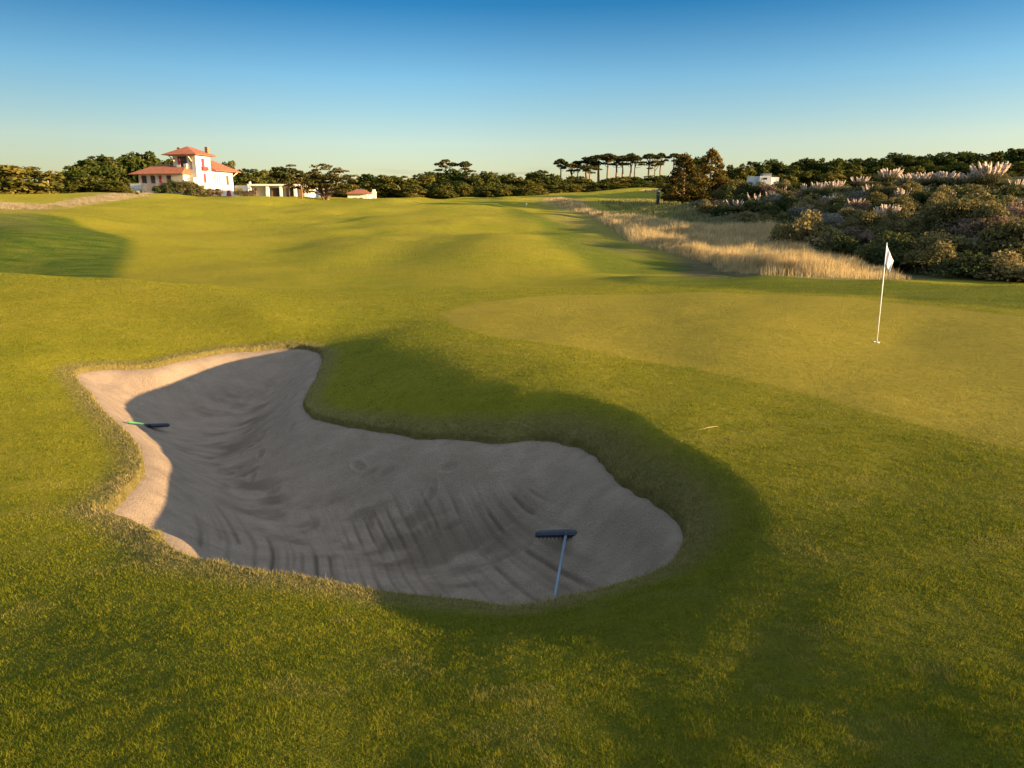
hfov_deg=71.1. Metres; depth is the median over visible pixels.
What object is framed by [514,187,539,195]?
bushy tree
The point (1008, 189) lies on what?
shrub
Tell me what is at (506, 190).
bushy tree
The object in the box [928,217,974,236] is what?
shrub
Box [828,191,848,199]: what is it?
shrub
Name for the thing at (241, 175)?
evergreen tree
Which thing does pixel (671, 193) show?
cypress tree
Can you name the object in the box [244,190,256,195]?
shrub
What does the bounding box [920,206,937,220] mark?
shrub
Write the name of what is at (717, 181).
bushy tree
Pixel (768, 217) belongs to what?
shrub
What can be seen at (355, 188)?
bushy tree
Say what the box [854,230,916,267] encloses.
shrub
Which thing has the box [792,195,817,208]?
shrub
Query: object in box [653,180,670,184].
bushy tree
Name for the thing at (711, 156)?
cypress tree
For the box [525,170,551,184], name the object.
evergreen tree
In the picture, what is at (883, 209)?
pampas grass
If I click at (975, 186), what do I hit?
shrub
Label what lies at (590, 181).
bushy tree
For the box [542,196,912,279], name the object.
tall grass
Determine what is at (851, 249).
shrub
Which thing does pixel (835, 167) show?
evergreen tree
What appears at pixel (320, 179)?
spreading cypress
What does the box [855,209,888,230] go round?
shrub
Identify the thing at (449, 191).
bushy tree
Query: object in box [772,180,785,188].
shrub
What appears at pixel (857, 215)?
shrub
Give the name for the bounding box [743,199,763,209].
shrub
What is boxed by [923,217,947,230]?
shrub
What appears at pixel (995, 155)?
evergreen tree
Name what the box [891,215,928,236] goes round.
shrub
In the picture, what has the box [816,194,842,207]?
pampas grass
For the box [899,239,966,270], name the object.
shrub
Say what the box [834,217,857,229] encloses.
shrub
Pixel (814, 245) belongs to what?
shrub
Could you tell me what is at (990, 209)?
shrub
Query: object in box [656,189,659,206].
litter bin
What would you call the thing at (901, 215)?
shrub
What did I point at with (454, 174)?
evergreen tree
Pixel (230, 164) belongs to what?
evergreen tree
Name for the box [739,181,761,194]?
shrub
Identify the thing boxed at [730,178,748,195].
shrub
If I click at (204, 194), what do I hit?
shrub
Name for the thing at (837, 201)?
shrub
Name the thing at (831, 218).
shrub
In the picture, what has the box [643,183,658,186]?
bushy tree
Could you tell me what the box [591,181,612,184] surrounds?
bushy tree
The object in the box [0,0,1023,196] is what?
sky
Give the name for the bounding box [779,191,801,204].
shrub
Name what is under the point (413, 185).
bushy tree
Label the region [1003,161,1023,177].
evergreen tree
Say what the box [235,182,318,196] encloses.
bungalow
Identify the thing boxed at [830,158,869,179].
evergreen tree
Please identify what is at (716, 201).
shrub
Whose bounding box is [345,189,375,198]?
cottage
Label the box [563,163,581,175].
umbrella pine
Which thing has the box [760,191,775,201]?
pampas grass
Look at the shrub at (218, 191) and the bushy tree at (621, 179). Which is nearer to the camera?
the shrub at (218, 191)
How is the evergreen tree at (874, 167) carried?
on the ground at (914, 364)
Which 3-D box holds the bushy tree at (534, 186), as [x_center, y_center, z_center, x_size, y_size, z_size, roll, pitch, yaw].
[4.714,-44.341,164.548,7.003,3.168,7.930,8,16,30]
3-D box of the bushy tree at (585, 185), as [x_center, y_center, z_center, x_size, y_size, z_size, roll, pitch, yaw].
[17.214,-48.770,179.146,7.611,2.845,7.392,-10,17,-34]
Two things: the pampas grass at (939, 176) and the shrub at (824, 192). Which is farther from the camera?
the shrub at (824, 192)
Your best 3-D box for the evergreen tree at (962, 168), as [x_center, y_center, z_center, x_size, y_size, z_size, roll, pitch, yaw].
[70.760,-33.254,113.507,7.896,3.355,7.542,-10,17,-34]
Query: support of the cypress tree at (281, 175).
on the ground at (914, 364)
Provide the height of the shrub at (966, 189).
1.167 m
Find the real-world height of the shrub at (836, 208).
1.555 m
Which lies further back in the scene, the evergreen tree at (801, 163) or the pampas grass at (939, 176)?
the evergreen tree at (801, 163)
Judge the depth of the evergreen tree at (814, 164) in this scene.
136.75 m
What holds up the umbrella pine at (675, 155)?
on the ground at (914, 364)
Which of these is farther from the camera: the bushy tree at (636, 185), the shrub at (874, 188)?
the bushy tree at (636, 185)
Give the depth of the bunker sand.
8.80 m
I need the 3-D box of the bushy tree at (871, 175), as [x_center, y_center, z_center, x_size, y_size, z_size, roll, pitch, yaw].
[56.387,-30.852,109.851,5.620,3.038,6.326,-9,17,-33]
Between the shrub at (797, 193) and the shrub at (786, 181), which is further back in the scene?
the shrub at (786, 181)
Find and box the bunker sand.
[77,349,682,605]
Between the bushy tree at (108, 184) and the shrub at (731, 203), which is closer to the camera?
the shrub at (731, 203)
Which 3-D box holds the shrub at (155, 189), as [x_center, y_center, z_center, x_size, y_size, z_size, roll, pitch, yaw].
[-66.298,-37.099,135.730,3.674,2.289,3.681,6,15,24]
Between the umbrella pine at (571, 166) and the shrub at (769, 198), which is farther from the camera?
the umbrella pine at (571, 166)
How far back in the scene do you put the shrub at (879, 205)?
53.49 m
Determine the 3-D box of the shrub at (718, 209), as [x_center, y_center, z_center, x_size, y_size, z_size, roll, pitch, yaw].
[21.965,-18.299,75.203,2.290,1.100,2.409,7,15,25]
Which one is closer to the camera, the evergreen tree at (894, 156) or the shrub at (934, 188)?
the shrub at (934, 188)
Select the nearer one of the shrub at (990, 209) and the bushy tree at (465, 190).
the shrub at (990, 209)
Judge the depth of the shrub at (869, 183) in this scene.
77.22 m
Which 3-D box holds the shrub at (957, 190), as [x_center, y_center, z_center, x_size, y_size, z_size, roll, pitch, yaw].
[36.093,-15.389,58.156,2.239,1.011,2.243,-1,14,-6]
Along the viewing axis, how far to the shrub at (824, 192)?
74.44 m
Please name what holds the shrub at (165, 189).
on the ground at (914, 364)
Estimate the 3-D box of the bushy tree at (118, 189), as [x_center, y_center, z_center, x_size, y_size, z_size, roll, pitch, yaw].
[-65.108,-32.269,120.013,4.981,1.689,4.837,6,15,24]
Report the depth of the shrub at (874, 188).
64.59 m
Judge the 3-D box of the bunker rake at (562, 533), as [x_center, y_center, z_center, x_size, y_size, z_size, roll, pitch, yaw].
[0.434,1.759,6.649,0.641,0.199,1.636,2,14,9]
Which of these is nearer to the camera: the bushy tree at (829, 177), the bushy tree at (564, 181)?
the bushy tree at (829, 177)
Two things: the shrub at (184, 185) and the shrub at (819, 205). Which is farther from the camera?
the shrub at (184, 185)
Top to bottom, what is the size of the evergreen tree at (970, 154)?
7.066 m
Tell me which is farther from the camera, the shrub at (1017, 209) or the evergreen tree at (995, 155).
the evergreen tree at (995, 155)
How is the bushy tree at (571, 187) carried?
on the ground at (914, 364)
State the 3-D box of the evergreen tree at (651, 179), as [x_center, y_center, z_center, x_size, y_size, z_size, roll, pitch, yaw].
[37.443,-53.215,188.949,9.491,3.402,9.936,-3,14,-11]
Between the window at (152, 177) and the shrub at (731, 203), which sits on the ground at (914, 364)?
the shrub at (731, 203)
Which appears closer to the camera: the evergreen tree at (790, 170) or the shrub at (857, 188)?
the shrub at (857, 188)
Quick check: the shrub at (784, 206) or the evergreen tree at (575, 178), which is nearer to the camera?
the shrub at (784, 206)
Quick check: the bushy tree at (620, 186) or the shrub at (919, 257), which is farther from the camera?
the bushy tree at (620, 186)
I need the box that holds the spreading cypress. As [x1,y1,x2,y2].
[283,163,359,199]
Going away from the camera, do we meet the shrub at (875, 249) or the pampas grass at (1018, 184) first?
the shrub at (875, 249)
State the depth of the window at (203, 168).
145.54 m
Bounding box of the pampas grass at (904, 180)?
[893,173,922,183]
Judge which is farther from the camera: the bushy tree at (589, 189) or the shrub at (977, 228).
the bushy tree at (589, 189)
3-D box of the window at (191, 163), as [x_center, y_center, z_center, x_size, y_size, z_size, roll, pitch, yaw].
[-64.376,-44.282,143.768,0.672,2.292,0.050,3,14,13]
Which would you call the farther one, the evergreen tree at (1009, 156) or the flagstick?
the evergreen tree at (1009, 156)
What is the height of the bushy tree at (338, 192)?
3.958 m
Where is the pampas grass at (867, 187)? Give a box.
[858,185,873,192]
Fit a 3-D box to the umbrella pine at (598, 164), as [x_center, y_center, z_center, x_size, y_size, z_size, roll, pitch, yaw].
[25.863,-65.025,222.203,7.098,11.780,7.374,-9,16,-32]
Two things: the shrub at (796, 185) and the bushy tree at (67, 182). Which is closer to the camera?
the shrub at (796, 185)
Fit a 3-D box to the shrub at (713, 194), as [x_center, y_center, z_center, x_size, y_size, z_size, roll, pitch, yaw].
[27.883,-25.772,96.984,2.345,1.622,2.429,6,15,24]
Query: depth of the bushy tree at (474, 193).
155.16 m
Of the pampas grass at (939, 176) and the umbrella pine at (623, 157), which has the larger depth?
the umbrella pine at (623, 157)
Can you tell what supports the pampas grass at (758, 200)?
on the ground at (914, 364)
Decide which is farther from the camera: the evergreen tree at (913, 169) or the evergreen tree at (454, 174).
the evergreen tree at (454, 174)
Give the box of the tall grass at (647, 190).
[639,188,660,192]
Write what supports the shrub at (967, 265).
on the ground at (914, 364)
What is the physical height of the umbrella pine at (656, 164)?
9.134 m
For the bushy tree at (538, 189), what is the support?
on the ground at (914, 364)
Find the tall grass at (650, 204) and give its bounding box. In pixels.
[596,197,730,223]
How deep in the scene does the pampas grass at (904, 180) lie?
70.99 m
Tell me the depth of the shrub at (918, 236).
43.01 m
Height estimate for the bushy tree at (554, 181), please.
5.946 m
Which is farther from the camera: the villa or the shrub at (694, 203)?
the villa
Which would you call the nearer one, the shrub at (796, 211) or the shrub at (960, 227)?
the shrub at (960, 227)
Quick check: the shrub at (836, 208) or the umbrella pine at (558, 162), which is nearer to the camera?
the shrub at (836, 208)
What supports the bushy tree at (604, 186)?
on the ground at (914, 364)
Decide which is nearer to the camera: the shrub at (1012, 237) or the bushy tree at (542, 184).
the shrub at (1012, 237)
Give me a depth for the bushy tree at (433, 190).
153.38 m
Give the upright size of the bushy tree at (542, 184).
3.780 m
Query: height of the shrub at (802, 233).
2.637 m
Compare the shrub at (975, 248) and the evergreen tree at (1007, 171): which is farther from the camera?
the evergreen tree at (1007, 171)
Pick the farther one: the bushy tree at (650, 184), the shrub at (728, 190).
the bushy tree at (650, 184)
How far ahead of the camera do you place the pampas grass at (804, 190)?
81.41 m
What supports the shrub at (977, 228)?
on the ground at (914, 364)
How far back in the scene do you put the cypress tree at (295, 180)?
133.34 m
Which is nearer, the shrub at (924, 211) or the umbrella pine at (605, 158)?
the shrub at (924, 211)
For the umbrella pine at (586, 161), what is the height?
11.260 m
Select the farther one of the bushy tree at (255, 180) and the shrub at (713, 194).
the bushy tree at (255, 180)
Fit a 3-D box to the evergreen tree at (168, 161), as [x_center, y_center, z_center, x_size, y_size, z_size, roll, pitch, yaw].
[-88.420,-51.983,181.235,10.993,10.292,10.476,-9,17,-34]
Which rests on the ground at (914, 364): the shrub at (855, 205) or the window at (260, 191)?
the shrub at (855, 205)
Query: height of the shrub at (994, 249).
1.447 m
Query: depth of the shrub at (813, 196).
71.70 m
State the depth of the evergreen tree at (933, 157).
138.30 m
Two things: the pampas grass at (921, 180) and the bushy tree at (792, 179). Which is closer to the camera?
the pampas grass at (921, 180)
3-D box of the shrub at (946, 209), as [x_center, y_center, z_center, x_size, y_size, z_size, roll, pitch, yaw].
[28.879,-10.909,46.099,4.776,2.554,4.596,0,14,0]
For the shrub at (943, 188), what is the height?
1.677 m
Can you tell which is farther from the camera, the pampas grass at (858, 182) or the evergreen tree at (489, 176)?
the evergreen tree at (489, 176)
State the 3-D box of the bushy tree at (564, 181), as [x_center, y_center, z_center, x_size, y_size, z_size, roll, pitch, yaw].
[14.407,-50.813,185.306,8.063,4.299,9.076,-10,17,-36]
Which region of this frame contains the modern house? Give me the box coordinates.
[747,173,778,185]
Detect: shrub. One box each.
[151,182,171,192]
[158,179,177,192]
[168,181,186,193]
[175,179,196,193]
[182,182,200,194]
[194,184,213,195]
[199,188,216,196]
[208,188,223,195]
[233,187,247,195]
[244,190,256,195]
[690,200,701,205]
[694,199,716,212]
[709,188,720,198]
[709,204,732,214]
[710,200,725,205]
[717,180,738,199]
[725,199,745,206]
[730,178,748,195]
[734,193,747,201]
[738,210,758,219]
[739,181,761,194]
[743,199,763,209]
[751,214,775,223]
[752,180,765,192]
[756,184,777,193]
[758,202,783,217]
[762,193,781,204]
[767,209,844,245]
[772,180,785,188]
[772,187,787,195]
[772,200,793,212]
[775,212,794,223]
[778,178,797,189]
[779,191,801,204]
[783,182,805,190]
[786,190,802,196]
[786,205,813,216]
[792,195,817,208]
[801,237,834,248]
[802,193,818,202]
[803,209,826,216]
[811,212,844,228]
[812,201,828,211]
[814,232,858,253]
[815,196,830,201]
[817,188,835,196]
[821,203,846,214]
[827,196,847,206]
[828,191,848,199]
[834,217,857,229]
[837,206,861,221]
[840,223,871,235]
[843,199,870,211]
[843,242,861,257]
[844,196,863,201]
[847,210,866,222]
[849,186,865,190]
[851,190,867,198]
[853,230,877,244]
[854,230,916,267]
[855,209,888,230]
[860,181,880,186]
[861,190,887,207]
[863,217,900,237]
[865,184,892,198]
[866,199,892,212]
[869,197,896,208]
[870,246,918,268]
[879,181,892,185]
[880,184,900,197]
[886,204,909,218]
[889,209,922,227]
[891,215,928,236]
[892,193,920,212]
[893,180,923,195]
[898,248,933,267]
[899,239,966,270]
[906,229,969,262]
[909,191,930,204]
[910,233,932,241]
[912,215,937,225]
[919,221,957,235]
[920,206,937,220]
[921,191,953,208]
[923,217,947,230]
[924,195,989,226]
[925,184,955,203]
[928,185,952,191]
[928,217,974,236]
[930,249,1000,278]
[938,178,963,185]
[949,188,964,195]
[952,186,978,197]
[952,231,975,240]
[954,198,990,218]
[956,239,991,257]
[957,191,1006,206]
[960,214,1023,239]
[962,184,990,191]
[964,189,986,197]
[964,200,1023,225]
[966,215,1023,262]
[970,241,1006,258]
[971,249,1023,281]
[983,184,1000,188]
[984,194,1013,206]
[991,182,1023,199]
[996,182,1023,188]
[1000,194,1019,202]
[1001,200,1023,219]
[1013,197,1023,205]
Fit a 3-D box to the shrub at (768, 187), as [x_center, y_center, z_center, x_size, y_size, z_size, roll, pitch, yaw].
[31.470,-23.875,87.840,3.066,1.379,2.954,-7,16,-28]
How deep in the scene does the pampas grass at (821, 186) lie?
80.07 m
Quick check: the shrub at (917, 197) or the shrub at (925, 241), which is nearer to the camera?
the shrub at (925, 241)
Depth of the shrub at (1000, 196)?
48.18 m
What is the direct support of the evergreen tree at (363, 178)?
on the ground at (914, 364)
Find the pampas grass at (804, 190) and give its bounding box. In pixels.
[799,183,811,193]
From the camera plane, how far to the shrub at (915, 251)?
36.48 m
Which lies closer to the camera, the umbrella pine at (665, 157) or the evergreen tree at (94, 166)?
the evergreen tree at (94, 166)
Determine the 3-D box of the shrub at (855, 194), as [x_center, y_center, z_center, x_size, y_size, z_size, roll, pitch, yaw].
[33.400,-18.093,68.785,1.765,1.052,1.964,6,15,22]
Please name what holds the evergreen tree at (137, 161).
on the ground at (914, 364)
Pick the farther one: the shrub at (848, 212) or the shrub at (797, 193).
the shrub at (797, 193)
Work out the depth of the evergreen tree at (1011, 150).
136.42 m
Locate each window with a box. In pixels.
[141,176,146,183]
[150,176,155,182]
[189,157,192,168]
[201,158,208,170]
[254,188,265,195]
[271,188,279,195]
[286,188,293,195]
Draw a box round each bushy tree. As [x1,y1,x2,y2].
[0,165,66,193]
[58,177,105,192]
[58,180,84,193]
[85,179,128,191]
[107,186,138,193]
[234,176,264,189]
[330,186,342,196]
[330,186,347,197]
[341,187,367,196]
[361,179,389,194]
[367,175,419,197]
[371,185,394,197]
[393,184,406,196]
[395,183,422,196]
[400,187,428,196]
[406,174,436,188]
[423,186,446,198]
[430,183,458,198]
[455,183,474,196]
[470,187,482,196]
[472,183,492,188]
[475,187,500,197]
[489,184,514,195]
[503,176,525,186]
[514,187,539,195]
[515,179,537,187]
[519,184,549,193]
[523,186,548,194]
[535,182,550,191]
[540,173,562,184]
[542,185,567,192]
[559,179,574,185]
[559,183,585,192]
[573,178,594,184]
[575,183,589,191]
[580,185,601,191]
[588,183,614,191]
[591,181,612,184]
[607,176,633,183]
[610,183,636,188]
[625,179,650,183]
[626,183,644,187]
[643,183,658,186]
[648,185,675,187]
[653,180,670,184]
[706,174,727,199]
[722,164,741,179]
[732,163,756,184]
[772,174,798,188]
[796,170,826,188]
[814,171,850,186]
[836,169,874,186]
[863,173,888,181]
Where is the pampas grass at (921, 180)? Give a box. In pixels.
[908,172,934,185]
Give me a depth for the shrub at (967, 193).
53.84 m
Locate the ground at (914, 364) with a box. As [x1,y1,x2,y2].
[0,176,1023,767]
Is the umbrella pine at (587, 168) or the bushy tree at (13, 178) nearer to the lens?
the bushy tree at (13, 178)
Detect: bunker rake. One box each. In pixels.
[127,421,169,428]
[535,529,576,598]
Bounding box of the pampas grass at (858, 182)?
[847,176,870,185]
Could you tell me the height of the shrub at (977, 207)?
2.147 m
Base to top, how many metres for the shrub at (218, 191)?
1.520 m
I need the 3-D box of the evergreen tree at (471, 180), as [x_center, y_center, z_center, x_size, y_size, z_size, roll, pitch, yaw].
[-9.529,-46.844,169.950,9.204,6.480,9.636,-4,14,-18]
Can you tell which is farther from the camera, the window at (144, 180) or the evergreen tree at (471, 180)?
the evergreen tree at (471, 180)
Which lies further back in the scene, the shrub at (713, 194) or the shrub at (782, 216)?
the shrub at (713, 194)
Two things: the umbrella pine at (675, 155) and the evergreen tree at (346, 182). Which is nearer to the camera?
the evergreen tree at (346, 182)
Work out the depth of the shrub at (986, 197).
47.85 m
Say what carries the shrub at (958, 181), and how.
on the ground at (914, 364)
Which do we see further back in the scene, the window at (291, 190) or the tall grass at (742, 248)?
the window at (291, 190)
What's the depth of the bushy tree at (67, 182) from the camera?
120.71 m
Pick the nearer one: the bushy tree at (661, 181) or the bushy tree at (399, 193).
the bushy tree at (399, 193)
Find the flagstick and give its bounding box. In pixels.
[874,243,893,342]
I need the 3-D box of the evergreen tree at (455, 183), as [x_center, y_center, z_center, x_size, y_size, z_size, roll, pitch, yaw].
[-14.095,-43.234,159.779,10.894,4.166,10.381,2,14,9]
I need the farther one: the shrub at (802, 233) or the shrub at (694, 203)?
the shrub at (694, 203)
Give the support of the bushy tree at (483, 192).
on the ground at (914, 364)
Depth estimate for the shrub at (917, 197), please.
55.72 m
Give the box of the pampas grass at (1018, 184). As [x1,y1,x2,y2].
[1008,179,1023,186]
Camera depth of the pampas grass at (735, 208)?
75.21 m
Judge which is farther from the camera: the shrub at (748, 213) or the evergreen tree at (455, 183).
the evergreen tree at (455, 183)
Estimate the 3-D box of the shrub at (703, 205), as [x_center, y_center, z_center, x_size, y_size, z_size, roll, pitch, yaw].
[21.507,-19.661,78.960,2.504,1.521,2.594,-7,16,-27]
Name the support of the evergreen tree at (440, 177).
on the ground at (914, 364)
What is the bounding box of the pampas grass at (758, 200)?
[746,193,762,205]
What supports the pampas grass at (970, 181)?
on the ground at (914, 364)
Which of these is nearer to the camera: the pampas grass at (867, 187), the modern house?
the pampas grass at (867, 187)
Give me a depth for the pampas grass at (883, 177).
74.98 m
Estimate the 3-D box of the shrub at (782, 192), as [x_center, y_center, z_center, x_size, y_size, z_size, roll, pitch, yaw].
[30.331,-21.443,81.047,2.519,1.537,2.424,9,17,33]
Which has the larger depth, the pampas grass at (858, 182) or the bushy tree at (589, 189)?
the bushy tree at (589, 189)
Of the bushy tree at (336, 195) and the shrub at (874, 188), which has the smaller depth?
the shrub at (874, 188)
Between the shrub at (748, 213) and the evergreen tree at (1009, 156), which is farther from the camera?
the evergreen tree at (1009, 156)
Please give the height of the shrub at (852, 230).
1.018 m
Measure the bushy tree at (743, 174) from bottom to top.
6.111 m
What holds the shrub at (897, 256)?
on the ground at (914, 364)
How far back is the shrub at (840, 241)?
44.05 m
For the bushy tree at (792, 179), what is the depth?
106.55 m
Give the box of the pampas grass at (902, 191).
[891,188,911,196]
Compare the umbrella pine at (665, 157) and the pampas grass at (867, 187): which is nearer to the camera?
the pampas grass at (867, 187)
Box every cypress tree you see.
[264,164,305,196]
[286,170,313,198]
[658,152,714,203]
[688,147,733,199]
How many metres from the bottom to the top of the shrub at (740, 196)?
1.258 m
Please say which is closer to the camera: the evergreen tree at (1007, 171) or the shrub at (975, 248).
the shrub at (975, 248)
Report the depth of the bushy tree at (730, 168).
115.78 m
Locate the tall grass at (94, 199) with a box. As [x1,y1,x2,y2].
[0,192,152,209]
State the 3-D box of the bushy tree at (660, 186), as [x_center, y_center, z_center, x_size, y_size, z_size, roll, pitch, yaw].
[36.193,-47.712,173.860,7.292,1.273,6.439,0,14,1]
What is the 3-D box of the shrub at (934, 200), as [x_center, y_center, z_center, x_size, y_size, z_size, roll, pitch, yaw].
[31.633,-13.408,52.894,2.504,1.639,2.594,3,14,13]
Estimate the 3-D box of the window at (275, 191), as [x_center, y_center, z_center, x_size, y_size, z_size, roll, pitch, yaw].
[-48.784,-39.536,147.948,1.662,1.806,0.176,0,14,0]
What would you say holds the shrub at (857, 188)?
on the ground at (914, 364)
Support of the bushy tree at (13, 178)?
on the ground at (914, 364)
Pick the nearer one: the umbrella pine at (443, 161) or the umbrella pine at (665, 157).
the umbrella pine at (443, 161)
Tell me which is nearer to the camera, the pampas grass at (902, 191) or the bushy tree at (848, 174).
the pampas grass at (902, 191)
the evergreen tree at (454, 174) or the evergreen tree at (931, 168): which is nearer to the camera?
the evergreen tree at (931, 168)
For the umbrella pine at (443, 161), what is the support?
on the ground at (914, 364)
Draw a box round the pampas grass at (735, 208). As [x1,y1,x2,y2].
[726,199,745,212]
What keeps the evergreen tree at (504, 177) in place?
on the ground at (914, 364)
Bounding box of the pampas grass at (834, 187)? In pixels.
[824,180,848,192]
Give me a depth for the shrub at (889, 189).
63.79 m
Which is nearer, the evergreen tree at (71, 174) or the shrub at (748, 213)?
the shrub at (748, 213)
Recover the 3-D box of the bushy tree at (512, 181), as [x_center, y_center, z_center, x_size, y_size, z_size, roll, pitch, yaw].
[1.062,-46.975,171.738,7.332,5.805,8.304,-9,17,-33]
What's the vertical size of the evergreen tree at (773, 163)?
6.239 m
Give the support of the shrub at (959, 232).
on the ground at (914, 364)
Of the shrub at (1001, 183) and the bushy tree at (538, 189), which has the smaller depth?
the shrub at (1001, 183)
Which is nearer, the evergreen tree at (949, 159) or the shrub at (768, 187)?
the shrub at (768, 187)
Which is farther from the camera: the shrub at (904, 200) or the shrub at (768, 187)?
the shrub at (768, 187)
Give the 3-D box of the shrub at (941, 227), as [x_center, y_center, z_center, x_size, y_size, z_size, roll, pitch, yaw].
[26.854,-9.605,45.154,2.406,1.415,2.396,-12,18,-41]
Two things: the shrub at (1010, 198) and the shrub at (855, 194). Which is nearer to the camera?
the shrub at (1010, 198)
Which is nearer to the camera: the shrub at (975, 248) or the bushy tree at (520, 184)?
the shrub at (975, 248)
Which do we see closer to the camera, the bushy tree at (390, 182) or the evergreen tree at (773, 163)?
the evergreen tree at (773, 163)
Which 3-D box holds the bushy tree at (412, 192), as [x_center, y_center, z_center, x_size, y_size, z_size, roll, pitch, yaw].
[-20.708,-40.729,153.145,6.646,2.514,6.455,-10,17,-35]
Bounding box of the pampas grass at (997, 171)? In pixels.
[961,161,1015,185]
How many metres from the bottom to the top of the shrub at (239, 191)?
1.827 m
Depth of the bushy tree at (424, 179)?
162.96 m
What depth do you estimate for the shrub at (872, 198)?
60.42 m
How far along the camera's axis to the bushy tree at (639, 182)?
181.77 m
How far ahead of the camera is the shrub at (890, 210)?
50.97 m
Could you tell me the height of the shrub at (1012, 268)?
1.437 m
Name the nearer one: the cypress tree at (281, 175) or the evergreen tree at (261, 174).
the cypress tree at (281, 175)
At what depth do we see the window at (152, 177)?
144.30 m
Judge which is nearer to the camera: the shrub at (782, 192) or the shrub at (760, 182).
the shrub at (782, 192)
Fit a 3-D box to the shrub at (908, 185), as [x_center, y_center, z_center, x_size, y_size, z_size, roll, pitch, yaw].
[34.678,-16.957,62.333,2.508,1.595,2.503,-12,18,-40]
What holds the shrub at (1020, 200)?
on the ground at (914, 364)
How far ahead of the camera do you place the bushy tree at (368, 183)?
154.62 m
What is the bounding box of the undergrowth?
[688,178,1023,280]
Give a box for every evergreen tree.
[58,165,88,182]
[70,154,125,180]
[96,156,138,188]
[115,150,161,183]
[147,158,172,164]
[220,160,235,168]
[232,168,254,186]
[242,169,279,183]
[265,169,294,183]
[342,178,356,187]
[354,174,378,187]
[418,171,453,183]
[426,180,466,187]
[438,168,466,180]
[456,172,486,185]
[473,171,500,188]
[496,173,514,183]
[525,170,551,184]
[565,176,584,182]
[628,176,642,180]
[639,175,663,183]
[675,155,709,191]
[745,161,772,175]
[762,158,786,176]
[774,165,802,178]
[787,157,812,171]
[802,157,828,182]
[817,160,847,177]
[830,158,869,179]
[856,157,879,167]
[866,157,894,175]
[877,152,915,169]
[888,166,925,178]
[896,155,936,166]
[919,152,946,165]
[921,165,956,176]
[934,151,969,173]
[943,163,979,178]
[956,151,992,163]
[966,152,1010,166]
[977,161,1017,176]
[987,148,1022,162]
[1003,148,1023,163]
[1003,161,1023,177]
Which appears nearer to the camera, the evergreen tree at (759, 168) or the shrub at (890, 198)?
the shrub at (890, 198)
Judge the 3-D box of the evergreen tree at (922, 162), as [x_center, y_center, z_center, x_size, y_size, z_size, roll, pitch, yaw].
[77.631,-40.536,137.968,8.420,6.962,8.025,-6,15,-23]
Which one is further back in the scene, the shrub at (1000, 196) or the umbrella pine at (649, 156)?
the umbrella pine at (649, 156)
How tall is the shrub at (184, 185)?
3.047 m
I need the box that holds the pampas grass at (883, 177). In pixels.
[872,168,904,182]
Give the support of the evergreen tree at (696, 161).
on the ground at (914, 364)
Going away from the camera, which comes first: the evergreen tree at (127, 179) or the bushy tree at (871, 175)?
the bushy tree at (871, 175)
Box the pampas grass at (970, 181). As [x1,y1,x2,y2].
[959,172,984,184]
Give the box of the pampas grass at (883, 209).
[873,204,900,217]
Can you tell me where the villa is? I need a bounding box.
[128,146,240,195]
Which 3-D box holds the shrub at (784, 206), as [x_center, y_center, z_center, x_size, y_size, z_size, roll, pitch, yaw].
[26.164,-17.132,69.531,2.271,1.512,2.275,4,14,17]
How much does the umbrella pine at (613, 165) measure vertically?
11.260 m
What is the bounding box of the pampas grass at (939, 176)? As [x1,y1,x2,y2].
[927,171,959,184]
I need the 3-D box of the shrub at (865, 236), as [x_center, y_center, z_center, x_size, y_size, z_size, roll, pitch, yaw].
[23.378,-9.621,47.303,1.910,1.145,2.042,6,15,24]
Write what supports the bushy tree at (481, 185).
on the ground at (914, 364)
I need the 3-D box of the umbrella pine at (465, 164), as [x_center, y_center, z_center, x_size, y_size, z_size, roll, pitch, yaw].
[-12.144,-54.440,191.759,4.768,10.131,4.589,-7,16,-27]
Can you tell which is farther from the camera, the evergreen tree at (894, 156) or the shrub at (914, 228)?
the evergreen tree at (894, 156)
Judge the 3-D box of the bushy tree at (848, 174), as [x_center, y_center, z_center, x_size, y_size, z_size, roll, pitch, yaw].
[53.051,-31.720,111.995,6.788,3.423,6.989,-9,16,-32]
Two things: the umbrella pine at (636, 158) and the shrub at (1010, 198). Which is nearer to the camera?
the shrub at (1010, 198)
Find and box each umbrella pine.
[433,159,457,172]
[457,161,476,172]
[553,158,567,180]
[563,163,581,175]
[572,156,600,178]
[579,165,602,178]
[590,154,602,180]
[596,153,617,177]
[609,156,627,177]
[613,155,632,175]
[625,153,635,176]
[628,155,646,176]
[640,153,663,177]
[646,160,663,175]
[655,153,671,174]
[669,153,681,167]
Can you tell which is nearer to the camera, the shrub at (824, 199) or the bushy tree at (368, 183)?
the shrub at (824, 199)
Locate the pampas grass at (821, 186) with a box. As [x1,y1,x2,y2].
[808,182,827,194]
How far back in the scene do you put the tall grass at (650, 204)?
96.55 m
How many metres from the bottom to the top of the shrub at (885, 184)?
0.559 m

